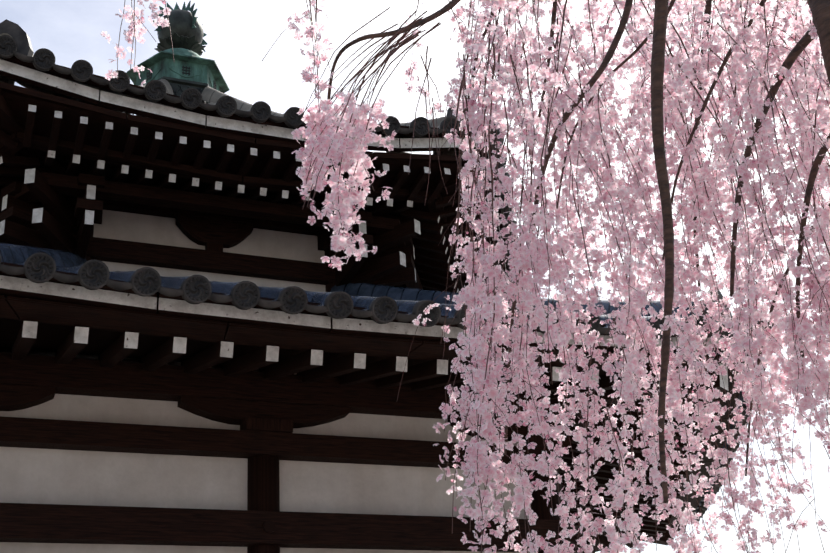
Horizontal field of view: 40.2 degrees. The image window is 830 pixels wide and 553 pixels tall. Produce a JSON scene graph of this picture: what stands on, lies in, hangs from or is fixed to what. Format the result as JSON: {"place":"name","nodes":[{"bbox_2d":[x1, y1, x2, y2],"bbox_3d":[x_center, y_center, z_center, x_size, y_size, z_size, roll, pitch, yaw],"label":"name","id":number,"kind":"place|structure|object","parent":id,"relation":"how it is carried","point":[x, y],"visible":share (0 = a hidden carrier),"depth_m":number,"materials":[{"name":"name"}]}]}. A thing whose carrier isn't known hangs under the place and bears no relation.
{"place":"outdoors","nodes":[
{"label":"outdoors","id":0,"kind":"place"},
{"bbox_2d":[0,56,748,552],"bbox_3d":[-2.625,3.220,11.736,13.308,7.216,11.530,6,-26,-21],"label":"temple hall","id":1,"kind":"structure","parent":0,"point":[134,422],"depth_m":8.62,"materials":[{"name":"brown wood"}]},
{"bbox_2d":[0,19,523,290],"bbox_3d":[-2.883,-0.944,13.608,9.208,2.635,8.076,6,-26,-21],"label":"roof tiles","id":2,"kind":"object","parent":1,"relation":"on","point":[15,41],"visible":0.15,"depth_m":9.66,"materials":[{"name":"grey tile"}]},
{"bbox_2d":[127,1,229,128],"bbox_3d":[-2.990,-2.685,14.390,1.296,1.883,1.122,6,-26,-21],"label":"roof finial","id":3,"kind":"object","parent":2,"relation":"on","point":[188,66],"visible":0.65,"depth_m":14.06,"materials":[{"name":"green metal"}]},
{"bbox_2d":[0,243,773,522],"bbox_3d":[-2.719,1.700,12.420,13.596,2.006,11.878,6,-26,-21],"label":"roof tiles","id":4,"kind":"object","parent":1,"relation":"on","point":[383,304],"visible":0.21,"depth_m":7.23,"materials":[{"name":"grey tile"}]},
{"bbox_2d":[0,0,829,552],"label":"sky","id":5,"kind":"structure","parent":0,"point":[240,33],"materials":[{"name":"white"}]},
{"bbox_2d":[117,0,829,552],"bbox_3d":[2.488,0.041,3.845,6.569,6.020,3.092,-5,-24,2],"label":"weeping cherry tree","id":6,"kind":"object","parent":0,"point":[819,10],"visible":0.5,"depth_m":3.07,"materials":[{"name":"pink plant"}]},
{"bbox_2d":[100,0,829,552],"bbox_3d":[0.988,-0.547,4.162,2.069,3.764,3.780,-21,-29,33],"label":"cherry blossoms","id":7,"kind":"object","parent":6,"relation":"attached to","point":[320,118],"visible":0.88,"depth_m":3.18,"materials":[{"name":"pink plant"}]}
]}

